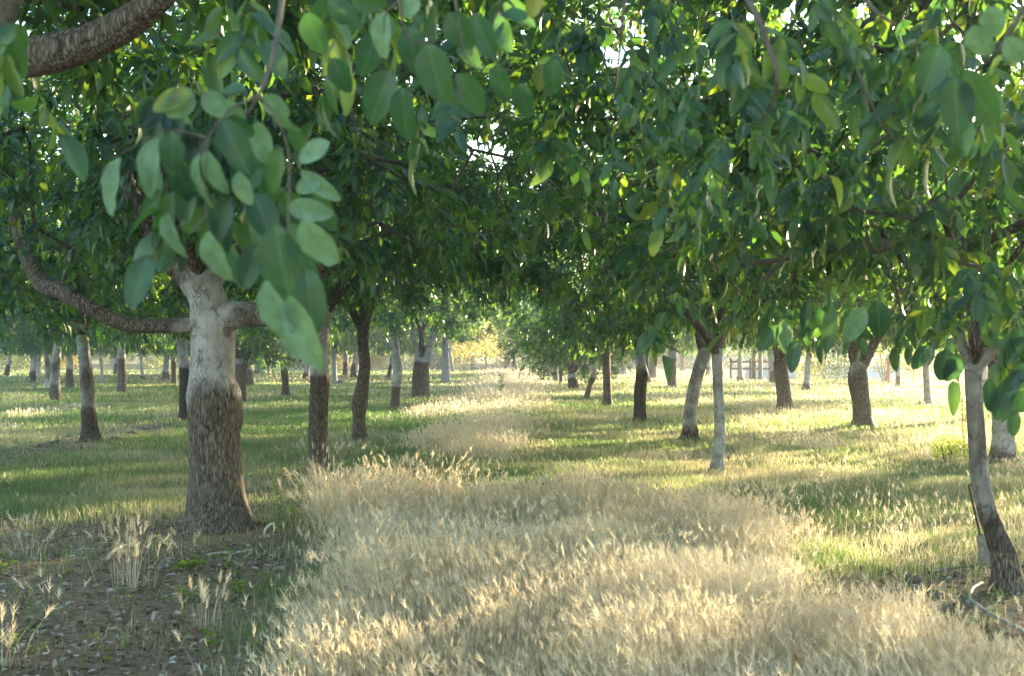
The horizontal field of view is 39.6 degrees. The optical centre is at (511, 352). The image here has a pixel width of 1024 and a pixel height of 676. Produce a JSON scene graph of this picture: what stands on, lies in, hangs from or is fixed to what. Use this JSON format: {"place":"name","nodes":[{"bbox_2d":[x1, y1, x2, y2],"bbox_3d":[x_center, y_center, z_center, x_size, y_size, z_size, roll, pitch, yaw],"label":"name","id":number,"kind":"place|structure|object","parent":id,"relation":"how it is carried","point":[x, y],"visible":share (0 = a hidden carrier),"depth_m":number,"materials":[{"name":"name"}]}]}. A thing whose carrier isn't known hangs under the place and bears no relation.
{"place":"outdoors","nodes":[
{"label":"outdoors","id":0,"kind":"place"},
{"bbox_2d":[0,367,1023,675],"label":"dry grass","id":1,"kind":"structure","parent":0,"point":[666,607],"depth_m":7.53,"materials":[{"name":"plant"}]},
{"bbox_2d":[0,368,1023,675],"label":"green grass","id":2,"kind":"structure","parent":0,"point":[120,468],"depth_m":18.91,"materials":[{"name":"plant"}]},
{"bbox_2d":[0,355,1023,675],"bbox_3d":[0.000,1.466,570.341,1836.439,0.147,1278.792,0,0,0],"label":"ground","id":3,"kind":"structure","parent":0,"point":[1010,605],"depth_m":9.46,"materials":[{"name":"soil"}]},
{"bbox_2d":[3,351,12,375],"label":"walnut tree","id":4,"kind":"object","parent":3,"relation":"on","point":[7,367],"depth_m":93.00,"materials":[{"name":"grey plant"}]},
{"bbox_2d":[0,626,30,649],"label":"leafy weed","id":5,"kind":"object","parent":3,"relation":"on","point":[18,636],"visible":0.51,"depth_m":7.18,"materials":[{"name":"green plant"}]},
{"bbox_2d":[10,625,39,664],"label":"leafy weed","id":6,"kind":"object","parent":3,"relation":"on","point":[32,645],"visible":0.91,"depth_m":6.85,"materials":[{"name":"green plant"}]},
{"bbox_2d":[0,352,49,371],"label":"bush","id":7,"kind":"object","parent":3,"relation":"on","point":[16,361],"visible":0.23,"depth_m":111.78,"materials":[{"name":"green plant"}]},
{"bbox_2d":[0,252,52,387],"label":"walnut tree","id":8,"kind":"object","parent":3,"relation":"on","point":[47,371],"visible":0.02,"depth_m":61.60,"materials":[{"name":"green plant"}]},
{"bbox_2d":[0,600,58,666],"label":"grass tuft","id":9,"kind":"object","parent":3,"relation":"on","point":[11,639],"visible":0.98,"depth_m":6.75,"materials":[{"name":"plant"}]},
{"bbox_2d":[2,508,56,558],"bbox_3d":[-3.653,1.318,10.565,0.546,0.420,0.402,0,0,-27],"label":"grass tuft","id":10,"kind":"object","parent":3,"relation":"on","point":[44,521],"visible":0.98,"depth_m":10.53,"materials":[{"name":"plant"}]},
{"bbox_2d":[0,308,77,382],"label":"walnut tree","id":11,"kind":"object","parent":3,"relation":"on","point":[33,369],"visible":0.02,"depth_m":70.91,"materials":[{"name":"green plant"}]},
{"bbox_2d":[13,565,90,611],"bbox_3d":[-2.714,1.384,8.242,0.495,0.268,0.327,0,0,34],"label":"grass tuft","id":12,"kind":"object","parent":3,"relation":"on","point":[59,594],"visible":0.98,"depth_m":8.25,"materials":[{"name":"plant"}]},
{"bbox_2d":[0,247,133,387],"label":"walnut tree","id":13,"kind":"object","parent":3,"relation":"on","point":[69,371],"visible":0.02,"depth_m":59.83,"materials":[{"name":"green plant"}]},
{"bbox_2d":[0,20,144,350],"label":"walnut tree","id":14,"kind":"object","parent":3,"relation":"on","point":[53,270],"visible":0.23,"depth_m":16.65,"materials":[{"name":"green plant"}]},
{"bbox_2d":[60,352,92,370],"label":"bush","id":15,"kind":"object","parent":3,"relation":"on","point":[75,363],"visible":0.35,"depth_m":119.67,"materials":[{"name":"yellow plant"}]},
{"bbox_2d":[0,204,155,400],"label":"walnut tree","id":16,"kind":"object","parent":3,"relation":"on","point":[55,386],"visible":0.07,"depth_m":43.68,"materials":[{"name":"green plant"}]},
{"bbox_2d":[31,285,175,392],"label":"walnut tree","id":17,"kind":"object","parent":3,"relation":"on","point":[122,374],"visible":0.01,"depth_m":53.63,"materials":[{"name":"green plant"}]},
{"bbox_2d":[89,632,123,663],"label":"leafy weed","id":18,"kind":"object","parent":3,"relation":"on","point":[103,657],"visible":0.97,"depth_m":6.85,"materials":[{"name":"green plant"}]},
{"bbox_2d":[91,351,136,364],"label":"distant tree","id":19,"kind":"object","parent":3,"relation":"on","point":[127,357],"visible":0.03,"depth_m":180.51,"materials":[{"name":"green plant"}]},
{"bbox_2d":[90,341,145,359],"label":"walnut tree","id":20,"kind":"object","parent":3,"relation":"on","point":[108,348],"visible":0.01,"depth_m":85.83,"materials":[{"name":"green plant"}]},
{"bbox_2d":[69,507,173,589],"bbox_3d":[-2.486,1.255,9.168,0.689,0.551,0.577,0,0,-41],"label":"grass tuft","id":21,"kind":"object","parent":3,"relation":"on","point":[136,553],"visible":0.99,"depth_m":9.16,"materials":[{"name":"plant"}]},
{"bbox_2d":[0,61,243,442],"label":"walnut tree","id":22,"kind":"object","parent":3,"relation":"on","point":[89,426],"visible":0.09,"depth_m":23.70,"materials":[{"name":"green plant"}]},
{"bbox_2d":[111,594,135,625],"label":"leafy weed","id":23,"kind":"object","parent":3,"relation":"on","point":[120,612],"visible":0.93,"depth_m":7.90,"materials":[{"name":"green plant"}]},
{"bbox_2d":[111,333,177,384],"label":"walnut tree","id":24,"kind":"object","parent":3,"relation":"on","point":[173,369],"visible":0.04,"depth_m":66.26,"materials":[{"name":"green plant"}]},
{"bbox_2d":[125,338,169,380],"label":"walnut tree","id":25,"kind":"object","parent":3,"relation":"on","point":[166,368],"visible":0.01,"depth_m":76.52,"materials":[{"name":"grey plant"}]},
{"bbox_2d":[135,352,170,369],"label":"bush","id":26,"kind":"object","parent":3,"relation":"on","point":[152,361],"visible":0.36,"depth_m":129.69,"materials":[{"name":"green plant"}]},
{"bbox_2d":[38,149,273,420],"bbox_3d":[-7.469,-1.828,31.468,6.820,6.791,6.428,0,0,0],"label":"walnut tree","id":27,"kind":"object","parent":3,"relation":"on","point":[183,359],"visible":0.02,"depth_m":31.32,"materials":[{"name":"green plant"}]},
{"bbox_2d":[156,526,200,559],"bbox_3d":[-2.374,1.382,10.406,0.402,0.267,0.286,0,0,27],"label":"grass tuft","id":28,"kind":"object","parent":3,"relation":"on","point":[194,540],"visible":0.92,"depth_m":10.40,"materials":[{"name":"plant"}]},
{"bbox_2d":[171,581,198,606],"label":"leafy weed","id":29,"kind":"object","parent":3,"relation":"on","point":[184,594],"visible":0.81,"depth_m":8.41,"materials":[{"name":"green plant"}]},
{"bbox_2d":[171,559,206,570],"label":"leafy weed","id":30,"kind":"object","parent":3,"relation":"on","point":[182,564],"visible":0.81,"depth_m":9.74,"materials":[{"name":"green plant"}]},
{"bbox_2d":[140,311,278,359],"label":"walnut tree","id":31,"kind":"object","parent":3,"relation":"on","point":[173,342],"visible":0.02,"depth_m":51.27,"materials":[{"name":"green plant"}]},
{"bbox_2d":[202,628,223,655],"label":"leafy weed","id":32,"kind":"object","parent":3,"relation":"on","point":[205,631],"visible":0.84,"depth_m":7.02,"materials":[{"name":"green plant"}]},
{"bbox_2d":[230,578,245,598],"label":"leafy weed","id":33,"kind":"object","parent":3,"relation":"on","point":[241,582],"visible":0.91,"depth_m":8.72,"materials":[{"name":"green plant"}]},
{"bbox_2d":[140,273,347,402],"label":"walnut tree","id":34,"kind":"object","parent":3,"relation":"on","point":[253,351],"visible":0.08,"depth_m":42.38,"materials":[{"name":"green plant"}]},
{"bbox_2d":[237,328,268,385],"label":"walnut tree","id":35,"kind":"object","parent":3,"relation":"on","point":[249,378],"visible":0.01,"depth_m":64.75,"materials":[{"name":"grey plant"}]},
{"bbox_2d":[272,481,284,544],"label":"leafy weed","id":36,"kind":"object","parent":3,"relation":"on","point":[277,520],"visible":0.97,"depth_m":11.09,"materials":[{"name":"green plant"}]},
{"bbox_2d":[0,0,562,369],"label":"walnut tree","id":37,"kind":"object","parent":3,"relation":"on","point":[274,262],"visible":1,"depth_m":2.90,"materials":[{"name":"green plant"}]},
{"bbox_2d":[288,507,298,542],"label":"leafy weed","id":38,"kind":"object","parent":3,"relation":"on","point":[293,523],"visible":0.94,"depth_m":11.20,"materials":[{"name":"green plant"}]},
{"bbox_2d":[231,289,371,395],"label":"walnut tree","id":39,"kind":"object","parent":3,"relation":"on","point":[285,384],"visible":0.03,"depth_m":48.94,"materials":[{"name":"green plant"}]},
{"bbox_2d":[277,314,355,379],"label":"walnut tree","id":40,"kind":"object","parent":3,"relation":"on","point":[306,371],"visible":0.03,"depth_m":80.13,"materials":[{"name":"green plant"}]},
{"bbox_2d":[275,440,366,487],"bbox_3d":[-2.139,1.206,15.721,0.910,0.588,0.790,0,0,-31],"label":"grass tuft","id":41,"kind":"object","parent":3,"relation":"on","point":[341,446],"visible":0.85,"depth_m":15.65,"materials":[{"name":"plant"}]},
{"bbox_2d":[0,0,688,535],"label":"walnut tree","id":42,"kind":"object","parent":3,"relation":"on","point":[354,158],"visible":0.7,"depth_m":11.80,"materials":[{"name":"green plant"}]},
{"bbox_2d":[81,0,612,474],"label":"walnut tree","id":43,"kind":"object","parent":3,"relation":"on","point":[389,260],"visible":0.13,"depth_m":17.05,"materials":[{"name":"green plant"}]},
{"bbox_2d":[275,461,433,540],"bbox_3d":[-1.277,1.175,11.660,1.314,0.617,1.574,0,0,0],"label":"grass tuft","id":44,"kind":"object","parent":3,"relation":"on","point":[338,487],"visible":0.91,"depth_m":11.48,"materials":[{"name":"plant"}]},
{"bbox_2d":[329,304,386,383],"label":"walnut tree","id":45,"kind":"object","parent":3,"relation":"on","point":[342,347],"visible":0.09,"depth_m":69.34,"materials":[{"name":"green plant"}]},
{"bbox_2d":[328,336,388,374],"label":"walnut tree","id":46,"kind":"object","parent":3,"relation":"on","point":[345,364],"visible":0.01,"depth_m":95.26,"materials":[{"name":"grey plant"}]},
{"bbox_2d":[334,313,384,376],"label":"walnut tree","id":47,"kind":"object","parent":3,"relation":"on","point":[353,370],"visible":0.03,"depth_m":87.59,"materials":[{"name":"grey plant"}]},
{"bbox_2d":[195,72,537,440],"bbox_3d":[-2.505,-1.817,24.412,6.567,6.778,6.287,0,0,21],"label":"walnut tree","id":48,"kind":"object","parent":3,"relation":"on","point":[482,291],"visible":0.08,"depth_m":24.41,"materials":[{"name":"green plant"}]},
{"bbox_2d":[370,353,404,369],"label":"bush","id":49,"kind":"object","parent":3,"relation":"on","point":[374,357],"visible":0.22,"depth_m":124.91,"materials":[{"name":"green plant"}]},
{"bbox_2d":[341,300,441,377],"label":"walnut tree","id":50,"kind":"object","parent":3,"relation":"on","point":[382,347],"visible":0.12,"depth_m":83.22,"materials":[{"name":"green plant"}]},
{"bbox_2d":[389,354,413,369],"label":"bush","id":51,"kind":"object","parent":3,"relation":"on","point":[407,358],"visible":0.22,"depth_m":121.91,"materials":[{"name":"green plant"}]},
{"bbox_2d":[371,326,440,356],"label":"walnut tree","id":52,"kind":"object","parent":3,"relation":"on","point":[374,352],"visible":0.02,"depth_m":95.40,"materials":[{"name":"green plant"}]},
{"bbox_2d":[325,200,503,409],"bbox_3d":[-3.070,-1.830,37.734,6.660,6.820,6.775,0,0,-32],"label":"walnut tree","id":53,"kind":"object","parent":3,"relation":"on","point":[391,322],"visible":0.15,"depth_m":37.29,"materials":[{"name":"green plant"}]},
{"bbox_2d":[401,341,441,368],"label":"bush","id":54,"kind":"object","parent":3,"relation":"on","point":[436,358],"visible":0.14,"depth_m":132.52,"materials":[{"name":"green plant"}]},
{"bbox_2d":[335,218,511,397],"bbox_3d":[-3.004,-1.865,47.652,6.436,6.885,6.152,0,0,-16],"label":"walnut tree","id":55,"kind":"object","parent":3,"relation":"on","point":[420,381],"visible":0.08,"depth_m":47.43,"materials":[{"name":"green plant"}]},
{"bbox_2d":[351,450,507,499],"bbox_3d":[-0.732,1.185,13.420,1.618,0.567,1.485,0,0,0],"label":"grass tuft","id":56,"kind":"object","parent":3,"relation":"on","point":[416,467],"visible":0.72,"depth_m":13.43,"materials":[{"name":"plant"}]},
{"bbox_2d":[385,295,502,381],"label":"walnut tree","id":57,"kind":"object","parent":3,"relation":"on","point":[445,362],"visible":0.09,"depth_m":73.83,"materials":[{"name":"green plant"}]},
{"bbox_2d":[430,340,461,368],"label":"bush","id":58,"kind":"object","parent":3,"relation":"on","point":[438,364],"visible":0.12,"depth_m":135.53,"materials":[{"name":"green plant"}]},
{"bbox_2d":[439,316,489,369],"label":"tree","id":59,"kind":"object","parent":3,"relation":"on","point":[456,350],"visible":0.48,"depth_m":117.72,"materials":[{"name":"plant"}]},
{"bbox_2d":[449,301,489,371],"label":"walnut tree","id":60,"kind":"object","parent":3,"relation":"on","point":[450,354],"visible":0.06,"depth_m":107.41,"materials":[{"name":"green plant"}]},
{"bbox_2d":[470,305,505,367],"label":"sapling","id":61,"kind":"object","parent":3,"relation":"on","point":[490,337],"visible":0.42,"depth_m":124.82,"materials":[{"name":"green plant"}]},
{"bbox_2d":[463,302,535,367],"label":"walnut tree","id":62,"kind":"object","parent":3,"relation":"on","point":[490,341],"visible":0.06,"depth_m":138.65,"materials":[{"name":"green plant"}]},
{"bbox_2d":[479,338,524,368],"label":"bush","id":63,"kind":"object","parent":3,"relation":"on","point":[501,354],"visible":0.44,"depth_m":129.86,"materials":[{"name":"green plant"}]},
{"bbox_2d":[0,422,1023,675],"bbox_3d":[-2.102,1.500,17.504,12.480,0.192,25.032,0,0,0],"label":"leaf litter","id":64,"kind":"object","parent":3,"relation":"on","point":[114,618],"visible":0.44,"depth_m":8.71,"materials":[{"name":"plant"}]},
{"bbox_2d":[173,571,230,630],"bbox_3d":[-1.666,1.330,7.701,0.278,0.368,0.378,0,0,0],"label":"grass tuft","id":65,"kind":"object","parent":64,"relation":"on","point":[203,591],"visible":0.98,"depth_m":7.71,"materials":[{"name":"plant"}]},
{"bbox_2d":[494,267,585,380],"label":"walnut tree","id":66,"kind":"object","parent":3,"relation":"on","point":[522,305],"visible":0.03,"depth_m":75.62,"materials":[{"name":"green plant"}]},
{"bbox_2d":[491,268,634,388],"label":"walnut tree","id":67,"kind":"object","parent":3,"relation":"on","point":[572,369],"visible":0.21,"depth_m":59.21,"materials":[{"name":"green plant"}]},
{"bbox_2d":[502,254,678,399],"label":"walnut tree","id":68,"kind":"object","parent":3,"relation":"on","point":[530,343],"visible":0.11,"depth_m":45.21,"materials":[{"name":"green plant"}]},
{"bbox_2d":[487,172,712,406],"bbox_3d":[2.534,-1.799,39.723,6.896,6.719,6.485,0,0,0],"label":"walnut tree","id":69,"kind":"object","parent":3,"relation":"on","point":[589,350],"visible":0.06,"depth_m":39.60,"materials":[{"name":"green plant"}]},
{"bbox_2d":[499,146,752,423],"bbox_3d":[2.768,-1.722,30.305,6.897,6.564,6.228,0,0,0],"label":"walnut tree","id":70,"kind":"object","parent":3,"relation":"on","point":[641,379],"visible":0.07,"depth_m":30.22,"materials":[{"name":"green plant"}]},
{"bbox_2d":[648,333,683,378],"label":"walnut tree","id":71,"kind":"object","parent":3,"relation":"on","point":[652,370],"depth_m":83.11,"materials":[{"name":"grey plant"}]},
{"bbox_2d":[658,349,697,368],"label":"bush","id":72,"kind":"object","parent":3,"relation":"on","point":[687,359],"visible":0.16,"depth_m":130.44,"materials":[{"name":"green plant"}]},
{"bbox_2d":[631,326,731,387],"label":"walnut tree","id":73,"kind":"object","parent":3,"relation":"on","point":[685,340],"visible":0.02,"depth_m":60.43,"materials":[{"name":"green plant"}]},
{"bbox_2d":[493,61,874,443],"bbox_3d":[3.037,-1.799,23.892,6.874,6.769,6.008,0,0,0],"label":"walnut tree","id":74,"kind":"object","parent":3,"relation":"on","point":[689,427],"visible":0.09,"depth_m":23.69,"materials":[{"name":"green plant"}]},
{"bbox_2d":[420,0,975,472],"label":"walnut tree","id":75,"kind":"object","parent":3,"relation":"on","point":[550,286],"visible":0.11,"depth_m":16.98,"materials":[{"name":"green plant"}]},
{"bbox_2d":[676,332,747,375],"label":"walnut tree","id":76,"kind":"object","parent":3,"relation":"on","point":[707,373],"visible":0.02,"depth_m":91.78,"materials":[{"name":"green plant"}]},
{"bbox_2d":[698,273,749,380],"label":"walnut tree","id":77,"kind":"object","parent":3,"relation":"on","point":[739,377],"depth_m":75.64,"materials":[{"name":"grey plant"}]},
{"bbox_2d":[429,0,1023,594],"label":"walnut tree","id":78,"kind":"object","parent":3,"relation":"on","point":[979,288],"visible":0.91,"depth_m":8.44,"materials":[{"name":"green plant"}]},
{"bbox_2d":[723,345,749,367],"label":"bush","id":79,"kind":"object","parent":3,"relation":"on","point":[734,357],"visible":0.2,"depth_m":146.16,"materials":[{"name":"green plant"}]},
{"bbox_2d":[730,358,768,379],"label":"rail fence","id":80,"kind":"object","parent":3,"relation":"on","point":[749,362],"visible":0.5,"depth_m":79.97,"materials":[{"name":"grey wood"}]},
{"bbox_2d":[758,352,762,380],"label":"fence post","id":81,"kind":"object","parent":3,"relation":"on","point":[760,367],"visible":0.48,"depth_m":75.90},
{"bbox_2d":[743,346,778,365],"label":"bush","id":82,"kind":"object","parent":3,"relation":"on","point":[764,358],"visible":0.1,"depth_m":139.96,"materials":[{"name":"green plant"}]},
{"bbox_2d":[710,329,817,383],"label":"walnut tree","id":83,"kind":"object","parent":3,"relation":"on","point":[771,361],"visible":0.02,"depth_m":67.63,"materials":[{"name":"green plant"}]},
{"bbox_2d":[518,0,1023,256],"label":"walnut tree","id":84,"kind":"object","parent":3,"relation":"on","point":[948,86],"visible":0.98,"depth_m":4.71,"materials":[{"name":"green plant"}]},
{"bbox_2d":[752,477,797,509],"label":"grass tuft","id":85,"kind":"object","parent":3,"relation":"on","point":[779,490],"visible":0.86,"depth_m":13.41,"materials":[{"name":"plant"}]},
{"bbox_2d":[684,265,891,410],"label":"walnut tree","id":86,"kind":"object","parent":3,"relation":"on","point":[783,387],"visible":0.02,"depth_m":36.48,"materials":[{"name":"green plant"}]},
{"bbox_2d":[740,293,868,389],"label":"walnut tree","id":87,"kind":"object","parent":3,"relation":"on","point":[806,383],"visible":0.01,"depth_m":57.37,"materials":[{"name":"green plant"}]},
{"bbox_2d":[793,350,822,382],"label":"bush","id":88,"kind":"object","parent":3,"relation":"on","point":[813,378],"visible":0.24,"depth_m":71.94,"materials":[{"name":"yellow plant"}]},
{"bbox_2d":[799,351,849,383],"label":"bush","id":89,"kind":"object","parent":3,"relation":"on","point":[825,368],"visible":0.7,"depth_m":67.80,"materials":[{"name":"green plant"}]},
{"bbox_2d":[743,366,964,377],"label":"wall","id":90,"kind":"structure","parent":3,"relation":"on","point":[765,373],"depth_m":83.88,"materials":[{"name":"white paint"}]},
{"bbox_2d":[838,266,918,386],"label":"walnut tree","id":91,"kind":"object","parent":3,"relation":"on","point":[898,374],"visible":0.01,"depth_m":61.39,"materials":[{"name":"green plant"}]},
{"bbox_2d":[886,352,889,382],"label":"marker post","id":92,"kind":"object","parent":3,"relation":"on","point":[888,372],"visible":0.71,"depth_m":65.93,"materials":[{"name":"orange paint"}]},
{"bbox_2d":[867,341,910,382],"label":"bush","id":93,"kind":"object","parent":3,"relation":"on","point":[881,360],"visible":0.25,"depth_m":69.85,"materials":[{"name":"green plant"}]},
{"bbox_2d":[767,148,1021,428],"bbox_3d":[7.068,-1.772,28.085,6.160,6.699,6.061,0,0,-38],"label":"walnut tree","id":94,"kind":"object","parent":3,"relation":"on","point":[858,385],"visible":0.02,"depth_m":28.12,"materials":[{"name":"green plant"}]},
{"bbox_2d":[848,264,948,405],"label":"walnut tree","id":95,"kind":"object","parent":3,"relation":"on","point":[926,383],"visible":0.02,"depth_m":39.60,"materials":[{"name":"green plant"}]},
{"bbox_2d":[900,351,922,383],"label":"bush","id":96,"kind":"object","parent":3,"relation":"on","point":[910,370],"visible":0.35,"depth_m":66.85,"materials":[{"name":"yellow plant"}]},
{"bbox_2d":[902,574,922,583],"bbox_3d":[2.603,1.477,9.259,0.123,0.071,0.120,0,0,0],"label":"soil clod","id":97,"kind":"object","parent":3,"relation":"on","point":[916,579],"visible":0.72,"depth_m":9.22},
{"bbox_2d":[816,29,1023,463],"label":"walnut tree","id":98,"kind":"object","parent":3,"relation":"on","point":[1006,443],"visible":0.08,"depth_m":19.47,"materials":[{"name":"green plant"}]},
{"bbox_2d":[930,433,968,462],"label":"bush","id":99,"kind":"object","parent":3,"relation":"on","point":[955,445],"visible":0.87,"depth_m":19.35,"materials":[{"name":"green plant"}]},
{"bbox_2d":[878,195,1023,415],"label":"walnut tree","id":100,"kind":"object","parent":3,"relation":"on","point":[950,335],"visible":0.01,"depth_m":32.86,"materials":[{"name":"green plant"}]},
{"bbox_2d":[960,380,966,454],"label":"leafy weed","id":101,"kind":"object","parent":3,"relation":"on","point":[963,427],"visible":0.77,"depth_m":19.60,"materials":[{"name":"green plant"}]},
{"bbox_2d":[968,484,980,534],"bbox_3d":[3.230,1.195,9.920,0.102,0.572,0.018,0,0,0],"label":"stake","id":102,"kind":"object","parent":3,"relation":"on","point":[974,510],"visible":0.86,"depth_m":9.91,"materials":[{"name":"wood"}]},
{"bbox_2d":[928,563,1023,573],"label":"hose","id":103,"kind":"object","parent":3,"relation":"on","point":[956,567],"visible":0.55,"depth_m":9.73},
{"bbox_2d":[977,533,990,567],"bbox_3d":[3.304,1.393,9.920,0.119,0.262,0.104,0,0,0],"label":"pipe stub","id":104,"kind":"object","parent":3,"relation":"on","point":[982,545],"visible":0.53,"depth_m":9.88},
{"bbox_2d":[968,581,1023,633],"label":"hose","id":105,"kind":"object","parent":3,"relation":"on","point":[970,599],"visible":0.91,"depth_m":8.06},
{"bbox_2d":[16,0,1023,354],"label":"sky","id":106,"kind":"structure","parent":0,"point":[786,17],"materials":[{"name":"white"}]},
{"bbox_2d":[171,462,1023,675],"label":"foxtail grass","id":107,"kind":"structure","parent":0,"point":[528,540],"depth_m":9.61,"materials":[{"name":"plant"}]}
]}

